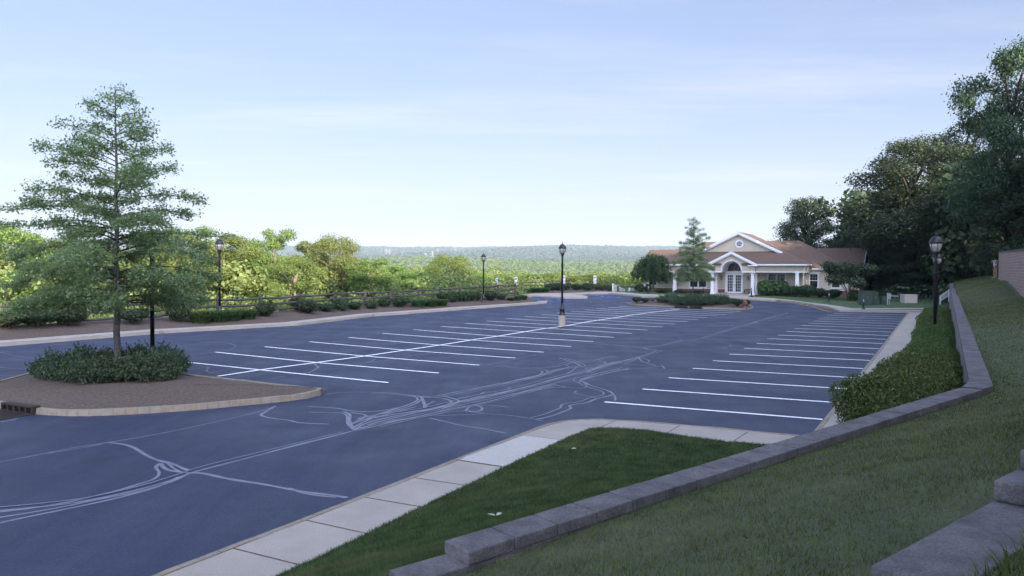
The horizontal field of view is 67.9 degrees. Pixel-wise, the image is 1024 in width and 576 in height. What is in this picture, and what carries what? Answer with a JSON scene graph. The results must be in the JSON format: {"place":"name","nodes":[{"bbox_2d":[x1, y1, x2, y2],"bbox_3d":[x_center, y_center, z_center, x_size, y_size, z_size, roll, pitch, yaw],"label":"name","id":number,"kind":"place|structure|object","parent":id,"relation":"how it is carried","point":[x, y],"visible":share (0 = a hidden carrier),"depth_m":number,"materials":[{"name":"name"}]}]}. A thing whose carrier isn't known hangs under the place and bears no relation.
{"place":"outdoors","nodes":[
{"label":"outdoors","id":0,"kind":"place"},
{"bbox_2d":[0,301,546,346],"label":"sidewalk","id":1,"kind":"structure","parent":0,"point":[145,332],"depth_m":45.23,"materials":[{"name":"concrete"}]},
{"bbox_2d":[0,294,906,575],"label":"parking lot","id":2,"kind":"structure","parent":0,"point":[172,524],"depth_m":19.56,"materials":[{"name":"asphalt"}]},
{"bbox_2d":[0,401,40,419],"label":"storm drain","id":3,"kind":"object","parent":2,"relation":"on","point":[10,409],"visible":1,"depth_m":18.79,"materials":[{"name":"metal"}]},
{"bbox_2d":[0,373,322,415],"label":"kerb","id":4,"kind":"structure","parent":2,"relation":"on","point":[160,409],"depth_m":19.28,"materials":[{"name":"concrete"}]},
{"bbox_2d":[0,373,326,408],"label":"mulch bed","id":5,"kind":"object","parent":4,"relation":"on","point":[60,394],"visible":0.75,"depth_m":20.71,"materials":[{"name":"soil"}]},
{"bbox_2d":[24,346,86,379],"bbox_3d":[-14.005,2.346,23.535,1.850,1.112,1.948,0,2,-24],"label":"juniper shrub","id":6,"kind":"object","parent":5,"relation":"on","point":[36,365],"visible":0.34,"depth_m":23.08,"materials":[{"name":"green plant"}]},
{"bbox_2d":[37,346,108,380],"bbox_3d":[-13.280,2.343,23.114,2.006,1.142,1.985,-1,2,-28],"label":"juniper shrub","id":7,"kind":"object","parent":5,"relation":"on","point":[54,365],"visible":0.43,"depth_m":22.65,"materials":[{"name":"green plant"}]},
{"bbox_2d":[60,341,113,361],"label":"juniper shrub","id":8,"kind":"object","parent":5,"relation":"on","point":[100,351],"visible":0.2,"depth_m":24.99,"materials":[{"name":"green plant"}]},
{"bbox_2d":[53,350,126,384],"bbox_3d":[-12.339,2.359,22.440,2.072,1.151,2.209,0,2,-24],"label":"juniper shrub","id":9,"kind":"object","parent":5,"relation":"on","point":[78,371],"visible":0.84,"depth_m":21.92,"materials":[{"name":"green plant"}]},
{"bbox_2d":[84,349,153,382],"bbox_3d":[-11.712,2.356,22.834,2.217,1.142,2.194,-1,2,-43],"label":"juniper shrub","id":10,"kind":"object","parent":5,"relation":"on","point":[129,358],"visible":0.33,"depth_m":22.33,"materials":[{"name":"green plant"}]},
{"bbox_2d":[0,82,238,358],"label":"pin oak","id":11,"kind":"object","parent":5,"relation":"on","point":[114,299],"visible":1,"depth_m":23.19,"materials":[{"name":"green plant"}]},
{"bbox_2d":[105,340,159,359],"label":"juniper shrub","id":12,"kind":"object","parent":5,"relation":"on","point":[132,349],"visible":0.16,"depth_m":25.21,"materials":[{"name":"green plant"}]},
{"bbox_2d":[111,350,187,381],"bbox_3d":[-10.894,2.376,22.758,2.164,1.112,2.056,0,1,-16],"label":"juniper shrub","id":13,"kind":"object","parent":5,"relation":"on","point":[162,369],"visible":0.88,"depth_m":22.38,"materials":[{"name":"green plant"}]},
{"bbox_2d":[147,228,156,353],"bbox_3d":[-11.943,0.384,25.218,0.480,4.812,0.473,-1,2,-32],"label":"lamp post","id":14,"kind":"object","parent":5,"relation":"on","point":[152,336],"visible":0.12,"depth_m":25.18,"materials":[{"name":"grey"}]},
{"bbox_2d":[125,340,188,360],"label":"juniper shrub","id":15,"kind":"object","parent":5,"relation":"on","point":[160,349],"visible":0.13,"depth_m":25.84,"materials":[{"name":"green plant"}]},
{"bbox_2d":[135,342,192,373],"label":"juniper shrub","id":16,"kind":"object","parent":5,"relation":"on","point":[175,355],"visible":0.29,"depth_m":24.32,"materials":[{"name":"green plant"}]},
{"bbox_2d":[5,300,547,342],"bbox_3d":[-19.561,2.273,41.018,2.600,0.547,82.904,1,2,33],"label":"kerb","id":17,"kind":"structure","parent":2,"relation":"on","point":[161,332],"depth_m":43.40,"materials":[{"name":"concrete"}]},
{"bbox_2d":[0,300,863,522],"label":"crack sealant","id":18,"kind":"object","parent":2,"relation":"on","point":[349,423],"visible":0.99,"depth_m":18.60,"materials":[{"name":"asphalt"}]},
{"bbox_2d":[152,419,798,575],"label":"kerb","id":19,"kind":"structure","parent":2,"relation":"on","point":[199,559],"depth_m":11.38,"materials":[{"name":"concrete"}]},
{"bbox_2d":[188,306,893,419],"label":"parking lines","id":20,"kind":"object","parent":2,"relation":"on","point":[570,346],"visible":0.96,"depth_m":30.95,"materials":[{"name":"paint"}]},
{"bbox_2d":[558,315,565,326],"bbox_3d":[3.150,2.121,47.925,0.450,0.805,0.450,0,1,0],"label":"lamp footing","id":21,"kind":"object","parent":2,"relation":"on","point":[561,320],"visible":0.8,"depth_m":47.75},
{"bbox_2d":[559,242,565,315],"bbox_3d":[3.166,-0.548,47.858,0.466,4.748,0.474,2,2,43],"label":"lamp post","id":22,"kind":"object","parent":21,"relation":"on","point":[562,247],"visible":1,"depth_m":47.79,"materials":[{"name":"grey"}]},
{"bbox_2d":[625,300,753,309],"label":"kerb","id":23,"kind":"structure","parent":2,"relation":"on","point":[632,303],"depth_m":68.31,"materials":[{"name":"concrete"}]},
{"bbox_2d":[629,301,751,307],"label":"mulch bed","id":24,"kind":"object","parent":23,"relation":"on","point":[726,305],"visible":0.48,"depth_m":69.25,"materials":[{"name":"soil"}]},
{"bbox_2d":[666,292,693,304],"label":"juniper shrub","id":25,"kind":"object","parent":24,"relation":"on","point":[680,300],"visible":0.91,"depth_m":69.02,"materials":[{"name":"green plant"}]},
{"bbox_2d":[670,217,715,294],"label":"pin oak","id":26,"kind":"object","parent":24,"relation":"on","point":[690,261],"visible":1,"depth_m":75.33,"materials":[{"name":"green plant"}]},
{"bbox_2d":[687,293,715,305],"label":"juniper shrub","id":27,"kind":"object","parent":24,"relation":"on","point":[707,300],"visible":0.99,"depth_m":68.19,"materials":[{"name":"green plant"}]},
{"bbox_2d":[816,312,908,429],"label":"kerb","id":28,"kind":"structure","parent":2,"relation":"on","point":[825,420],"depth_m":27.00,"materials":[{"name":"concrete"}]},
{"bbox_2d":[11,315,911,575],"bbox_3d":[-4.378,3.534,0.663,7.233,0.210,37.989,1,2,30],"label":"sidewalk","id":29,"kind":"structure","parent":0,"point":[306,540],"depth_m":10.73,"materials":[{"name":"concrete"}]},
{"bbox_2d":[460,435,557,465],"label":"sidewalk panel","id":30,"kind":"structure","parent":29,"relation":"on","point":[506,453],"depth_m":14.46,"materials":[{"name":"concrete"}]},
{"bbox_2d":[5,246,948,311],"bbox_3d":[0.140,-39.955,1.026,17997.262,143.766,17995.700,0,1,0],"label":"terrain","id":31,"kind":"structure","parent":0,"point":[629,286],"depth_m":94.60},
{"bbox_2d":[0,218,56,324],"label":"broadleaf tree","id":32,"kind":"object","parent":31,"relation":"on","point":[8,235],"visible":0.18,"depth_m":59.17,"materials":[{"name":"green plant"}]},
{"bbox_2d":[32,238,113,322],"bbox_3d":[-35.762,2.187,61.801,7.378,12.892,7.192,1,2,34],"label":"broadleaf tree","id":33,"kind":"object","parent":31,"relation":"on","point":[98,315],"depth_m":60.91,"materials":[{"name":"green plant"}]},
{"bbox_2d":[125,238,188,314],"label":"broadleaf tree","id":34,"kind":"object","parent":31,"relation":"on","point":[179,259],"visible":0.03,"depth_m":65.06,"materials":[{"name":"green plant"}]},
{"bbox_2d":[160,224,224,293],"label":"broadleaf tree","id":35,"kind":"object","parent":31,"relation":"on","point":[192,238],"visible":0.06,"depth_m":69.06,"materials":[{"name":"green plant"}]},
{"bbox_2d":[175,231,266,311],"bbox_3d":[-25.291,0.720,65.727,7.901,11.477,9.310,-1,2,-33],"label":"broadleaf tree","id":36,"kind":"object","parent":31,"relation":"on","point":[241,247],"visible":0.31,"depth_m":64.93,"materials":[{"name":"green plant"}]},
{"bbox_2d":[229,241,272,303],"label":"broadleaf tree","id":37,"kind":"object","parent":31,"relation":"on","point":[259,261],"visible":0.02,"depth_m":73.61,"materials":[{"name":"green plant"}]},
{"bbox_2d":[0,283,515,324],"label":"rail fence","id":38,"kind":"object","parent":31,"relation":"on","point":[365,292],"visible":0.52,"depth_m":57.46,"materials":[{"name":"brown wood"}]},
{"bbox_2d":[0,295,534,339],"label":"mulch bed","id":39,"kind":"object","parent":31,"relation":"on","point":[44,330],"visible":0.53,"depth_m":45.31,"materials":[{"name":"soil"}]},
{"bbox_2d":[0,309,32,328],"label":"clipped shrub","id":40,"kind":"object","parent":39,"relation":"on","point":[7,318],"visible":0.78,"depth_m":38.20,"materials":[{"name":"green plant"}]},
{"bbox_2d":[22,309,60,326],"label":"clipped shrub","id":41,"kind":"object","parent":39,"relation":"on","point":[41,318],"visible":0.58,"depth_m":39.38,"materials":[{"name":"green plant"}]},
{"bbox_2d":[53,309,89,325],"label":"clipped shrub","id":42,"kind":"object","parent":39,"relation":"on","point":[81,317],"visible":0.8,"depth_m":40.69,"materials":[{"name":"green plant"}]},
{"bbox_2d":[120,307,149,323],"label":"clipped shrub","id":43,"kind":"object","parent":39,"relation":"on","point":[131,315],"visible":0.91,"depth_m":43.22,"materials":[{"name":"green plant"}]},
{"bbox_2d":[166,308,190,321],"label":"clipped shrub","id":44,"kind":"object","parent":39,"relation":"on","point":[179,315],"visible":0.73,"depth_m":45.16,"materials":[{"name":"green plant"}]},
{"bbox_2d":[184,310,219,323],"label":"daylily clump","id":45,"kind":"object","parent":39,"relation":"on","point":[201,317],"visible":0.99,"depth_m":45.55,"materials":[{"name":"green plant"}]},
{"bbox_2d":[215,237,223,310],"bbox_3d":[-18.267,-0.559,47.471,0.530,5.312,0.522,0,2,-20],"label":"lamp post","id":46,"kind":"object","parent":39,"relation":"on","point":[219,244],"visible":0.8,"depth_m":47.40,"materials":[{"name":"grey"}]},
{"bbox_2d":[208,310,233,321],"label":"daylily clump","id":47,"kind":"object","parent":39,"relation":"on","point":[223,316],"visible":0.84,"depth_m":46.57,"materials":[{"name":"green plant"}]},
{"bbox_2d":[254,301,276,315],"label":"clipped shrub","id":48,"kind":"object","parent":39,"relation":"on","point":[267,308],"visible":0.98,"depth_m":49.93,"materials":[{"name":"green plant"}]},
{"bbox_2d":[296,299,319,313],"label":"clipped shrub","id":49,"kind":"object","parent":39,"relation":"on","point":[307,306],"visible":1,"depth_m":54.08,"materials":[{"name":"green plant"}]},
{"bbox_2d":[245,225,308,303],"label":"broadleaf tree","id":50,"kind":"object","parent":31,"relation":"on","point":[273,244],"visible":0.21,"depth_m":74.99,"materials":[{"name":"green plant"}]},
{"bbox_2d":[259,255,328,311],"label":"broadleaf tree","id":51,"kind":"object","parent":31,"relation":"on","point":[299,286],"visible":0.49,"depth_m":67.41,"materials":[{"name":"green plant"}]},
{"bbox_2d":[293,240,331,298],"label":"broadleaf tree","id":52,"kind":"object","parent":31,"relation":"on","point":[300,247],"visible":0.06,"depth_m":81.20,"materials":[{"name":"green plant"}]},
{"bbox_2d":[0,250,640,298],"bbox_3d":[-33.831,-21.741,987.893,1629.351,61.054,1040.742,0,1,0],"label":"forest","id":53,"kind":"object","parent":31,"relation":"on","point":[537,267],"visible":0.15,"depth_m":1105.27,"materials":[{"name":"green plant"}]},
{"bbox_2d":[0,246,642,312],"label":"valley woods","id":54,"kind":"object","parent":31,"relation":"on","point":[261,275],"visible":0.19,"depth_m":74.76,"materials":[{"name":"green plant"}]},
{"bbox_2d":[0,272,642,324],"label":"undergrowth","id":55,"kind":"object","parent":31,"relation":"on","point":[626,281],"visible":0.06,"depth_m":74.04,"materials":[{"name":"green plant"}]},
{"bbox_2d":[304,233,376,303],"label":"broadleaf tree","id":56,"kind":"object","parent":31,"relation":"on","point":[342,258],"visible":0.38,"depth_m":76.89,"materials":[{"name":"green plant"}]},
{"bbox_2d":[0,238,694,262],"bbox_3d":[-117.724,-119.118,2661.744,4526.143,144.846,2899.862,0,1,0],"label":"forest","id":57,"kind":"object","parent":31,"relation":"on","point":[597,253],"visible":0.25,"depth_m":2603.47,"materials":[{"name":"green plant"}]},
{"bbox_2d":[342,256,403,301],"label":"broadleaf tree","id":58,"kind":"object","parent":31,"relation":"on","point":[361,277],"visible":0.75,"depth_m":75.04,"materials":[{"name":"green plant"}]},
{"bbox_2d":[371,263,423,293],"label":"broadleaf tree","id":59,"kind":"object","parent":31,"relation":"on","point":[393,269],"visible":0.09,"depth_m":85.44,"materials":[{"name":"green plant"}]},
{"bbox_2d":[391,271,449,298],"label":"broadleaf tree","id":60,"kind":"object","parent":31,"relation":"on","point":[404,281],"visible":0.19,"depth_m":83.44,"materials":[{"name":"green plant"}]},
{"bbox_2d":[424,253,482,287],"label":"broadleaf tree","id":61,"kind":"object","parent":31,"relation":"on","point":[459,262],"visible":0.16,"depth_m":94.61,"materials":[{"name":"green plant"}]},
{"bbox_2d":[510,273,558,288],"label":"broadleaf tree","id":62,"kind":"object","parent":31,"relation":"on","point":[551,275],"visible":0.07,"depth_m":118.73,"materials":[{"name":"green plant"}]},
{"bbox_2d":[555,274,616,285],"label":"broadleaf tree","id":63,"kind":"object","parent":31,"relation":"on","point":[570,278],"visible":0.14,"depth_m":116.81,"materials":[{"name":"green plant"}]},
{"bbox_2d":[389,283,992,575],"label":"retaining wall","id":64,"kind":"structure","parent":31,"relation":"on","point":[475,550],"depth_m":6.92,"materials":[{"name":"concrete"}]},
{"bbox_2d":[643,232,868,295],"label":"clubhouse","id":65,"kind":"structure","parent":31,"relation":"on","point":[741,262],"depth_m":87.01},
{"bbox_2d":[726,274,733,292],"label":"door","id":66,"kind":"structure","parent":65,"relation":"in","point":[729,277],"depth_m":88.06,"materials":[{"name":"white"}]},
{"bbox_2d":[734,274,741,292],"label":"door","id":67,"kind":"structure","parent":65,"relation":"in","point":[737,277],"depth_m":87.61,"materials":[{"name":"white"}]},
{"bbox_2d":[809,271,819,287],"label":"window","id":68,"kind":"structure","parent":65,"relation":"in","point":[813,275],"depth_m":84.75,"materials":[{"name":"white"}]},
{"bbox_2d":[768,196,846,269],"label":"broadleaf tree","id":69,"kind":"object","parent":31,"relation":"on","point":[800,210],"visible":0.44,"depth_m":114.21,"materials":[{"name":"green plant"}]},
{"bbox_2d":[816,223,875,282],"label":"broadleaf tree","id":70,"kind":"object","parent":31,"relation":"on","point":[832,243],"visible":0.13,"depth_m":103.55,"materials":[{"name":"green plant"}]},
{"bbox_2d":[864,256,890,292],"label":"broadleaf tree","id":71,"kind":"object","parent":31,"relation":"on","point":[870,287],"visible":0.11,"depth_m":90.99,"materials":[{"name":"green plant"}]},
{"bbox_2d":[850,189,931,294],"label":"broadleaf tree","id":72,"kind":"object","parent":31,"relation":"on","point":[877,260],"visible":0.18,"depth_m":86.49,"materials":[{"name":"green plant"}]},
{"bbox_2d":[820,135,987,282],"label":"broadleaf tree","id":73,"kind":"object","parent":31,"relation":"on","point":[896,220],"visible":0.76,"depth_m":81.78,"materials":[{"name":"green plant"}]},
{"bbox_2d":[872,242,946,296],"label":"broadleaf tree","id":74,"kind":"object","parent":31,"relation":"on","point":[895,268],"visible":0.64,"depth_m":82.61,"materials":[{"name":"green plant"}]},
{"bbox_2d":[810,161,1023,286],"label":"wood edge","id":75,"kind":"object","parent":31,"relation":"on","point":[953,253],"visible":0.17,"depth_m":76.44,"materials":[{"name":"green plant"}]},
{"bbox_2d":[890,195,947,296],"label":"broadleaf tree","id":76,"kind":"object","parent":31,"relation":"on","point":[908,282],"visible":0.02,"depth_m":83.14,"materials":[{"name":"green plant"}]},
{"bbox_2d":[883,278,957,304],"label":"undergrowth","id":77,"kind":"object","parent":31,"relation":"on","point":[944,288],"visible":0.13,"depth_m":76.39,"materials":[{"name":"green plant"}]},
{"bbox_2d":[914,106,1004,216],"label":"broadleaf tree","id":78,"kind":"object","parent":31,"relation":"on","point":[945,137],"visible":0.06,"depth_m":89.55,"materials":[{"name":"green plant"}]},
{"bbox_2d":[934,34,1023,248],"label":"broadleaf tree","id":79,"kind":"object","parent":31,"relation":"on","point":[1001,126],"visible":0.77,"depth_m":59.40,"materials":[{"name":"green plant"}]},
{"bbox_2d":[963,157,1023,275],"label":"broadleaf tree","id":80,"kind":"object","parent":31,"relation":"on","point":[985,232],"visible":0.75,"depth_m":57.47,"materials":[{"name":"green plant"}]},
{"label":"mulch bed","id":81,"kind":"structure","parent":31,"relation":"on","visible":0},
{"bbox_2d":[828,364,947,423],"bbox_3d":[6.808,2.327,13.363,2.162,2.027,2.328,0,1,-17],"label":"yew shrub","id":82,"kind":"object","parent":81,"relation":"on","point":[876,392],"visible":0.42,"depth_m":13.30,"materials":[{"name":"green plant"}]},
{"bbox_2d":[853,350,963,401],"bbox_3d":[7.781,2.278,14.914,2.221,2.028,2.299,1,2,27],"label":"yew shrub","id":83,"kind":"object","parent":81,"relation":"on","point":[941,374],"visible":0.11,"depth_m":14.80,"materials":[{"name":"green plant"}]},
{"bbox_2d":[862,348,962,385],"bbox_3d":[8.845,2.286,16.726,2.162,1.942,2.328,0,1,-15],"label":"yew shrub","id":84,"kind":"object","parent":81,"relation":"on","point":[956,370],"visible":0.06,"depth_m":16.46,"materials":[{"name":"green plant"}]},
{"bbox_2d":[892,342,959,365],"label":"yew shrub","id":85,"kind":"object","parent":81,"relation":"on","point":[950,352],"visible":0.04,"depth_m":19.40,"materials":[{"name":"green plant"}]},
{"bbox_2d":[904,335,956,351],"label":"yew shrub","id":86,"kind":"object","parent":81,"relation":"on","point":[912,343],"visible":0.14,"depth_m":23.71,"materials":[{"name":"green plant"}]},
{"bbox_2d":[910,324,954,342],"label":"yew shrub","id":87,"kind":"object","parent":81,"relation":"on","point":[949,332],"visible":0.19,"depth_m":28.64,"materials":[{"name":"green plant"}]},
{"bbox_2d":[914,316,953,328],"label":"yew shrub","id":88,"kind":"object","parent":81,"relation":"on","point":[943,322],"visible":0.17,"depth_m":34.36,"materials":[{"name":"green plant"}]},
{"bbox_2d":[908,346,960,373],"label":"yew shrub","id":89,"kind":"object","parent":81,"relation":"on","point":[938,355],"visible":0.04,"depth_m":18.16,"materials":[{"name":"green plant"}]},
{"bbox_2d":[913,331,955,348],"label":"yew shrub","id":90,"kind":"object","parent":81,"relation":"on","point":[928,335],"visible":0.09,"depth_m":27.09,"materials":[{"name":"green plant"}]},
{"bbox_2d":[929,232,942,325],"bbox_3d":[17.271,0.296,31.017,0.517,5.178,0.509,0,1,-15],"label":"lamp post","id":91,"kind":"object","parent":81,"relation":"on","point":[936,243],"visible":0.78,"depth_m":30.94,"materials":[{"name":"grey"}]},
{"bbox_2d":[0,0,1023,247],"label":"sky","id":92,"kind":"structure","parent":0,"point":[395,123],"materials":[{"name":"blue"}]},
{"bbox_2d":[269,426,768,575],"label":"lawn","id":93,"kind":"structure","parent":0,"point":[565,472],"depth_m":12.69,"materials":[{"name":"plant"}]},
{"bbox_2d":[520,288,604,293],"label":"mulch bed","id":94,"kind":"object","parent":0,"point":[568,291],"visible":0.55,"depth_m":89.54,"materials":[{"name":"soil"}]},
{"bbox_2d":[613,288,709,294],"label":"lawn","id":95,"kind":"structure","parent":0,"point":[645,292],"depth_m":88.64,"materials":[{"name":"plant"}]},
{"bbox_2d":[630,252,672,291],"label":"weeping tree","id":96,"kind":"object","parent":95,"relation":"on","point":[651,269],"visible":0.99,"depth_m":89.06,"materials":[{"name":"green plant"}]},
{"bbox_2d":[521,291,922,312],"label":"sidewalk","id":97,"kind":"structure","parent":0,"point":[743,296],"depth_m":80.45,"materials":[{"name":"concrete"}]},
{"bbox_2d":[458,274,1023,575],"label":"lawn","id":98,"kind":"structure","parent":0,"point":[681,561],"depth_m":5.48,"materials":[{"name":"plant"}]},
{"bbox_2d":[871,449,1023,575],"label":"stepped wall","id":99,"kind":"structure","parent":98,"relation":"on","point":[944,551],"depth_m":3.94,"materials":[{"name":"concrete"}]},
{"bbox_2d":[953,274,1023,329],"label":"grass","id":100,"kind":"structure","parent":98,"relation":"on","point":[964,281],"depth_m":35.78,"materials":[{"name":"plant"}]},
{"bbox_2d":[998,249,1023,296],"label":"block wall","id":101,"kind":"structure","parent":98,"relation":"on","point":[1011,267],"depth_m":43.23,"materials":[{"name":"concrete"}]},
{"bbox_2d":[754,294,948,308],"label":"lawn","id":102,"kind":"structure","parent":0,"point":[842,301],"depth_m":74.52,"materials":[{"name":"plant"}]},
{"bbox_2d":[756,280,775,295],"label":"viburnum shrub","id":103,"kind":"object","parent":102,"relation":"on","point":[765,287],"visible":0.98,"depth_m":83.33,"materials":[{"name":"green plant"}]},
{"bbox_2d":[771,279,788,295],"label":"viburnum shrub","id":104,"kind":"object","parent":102,"relation":"on","point":[779,284],"visible":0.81,"depth_m":83.31,"materials":[{"name":"green plant"}]},
{"bbox_2d":[798,284,816,296],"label":"clipped shrub","id":105,"kind":"object","parent":102,"relation":"on","point":[806,291],"visible":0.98,"depth_m":81.17,"materials":[{"name":"green plant"}]},
{"bbox_2d":[817,258,879,299],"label":"flowering tree","id":106,"kind":"object","parent":102,"relation":"on","point":[843,273],"visible":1,"depth_m":76.43,"materials":[{"name":"green plant"}]},
{"bbox_2d":[858,291,873,304],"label":"utility cabinet","id":107,"kind":"object","parent":102,"relation":"on","point":[867,296],"visible":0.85,"depth_m":70.59,"materials":[{"name":"metal"}]},
{"bbox_2d":[814,312,919,430],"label":"sidewalk","id":108,"kind":"structure","parent":0,"point":[898,338],"depth_m":35.98,"materials":[{"name":"concrete"}]},
{"bbox_2d":[955,525,1023,575],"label":"grass","id":109,"kind":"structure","parent":0,"point":[1009,571],"depth_m":3.57,"materials":[{"name":"plant"}]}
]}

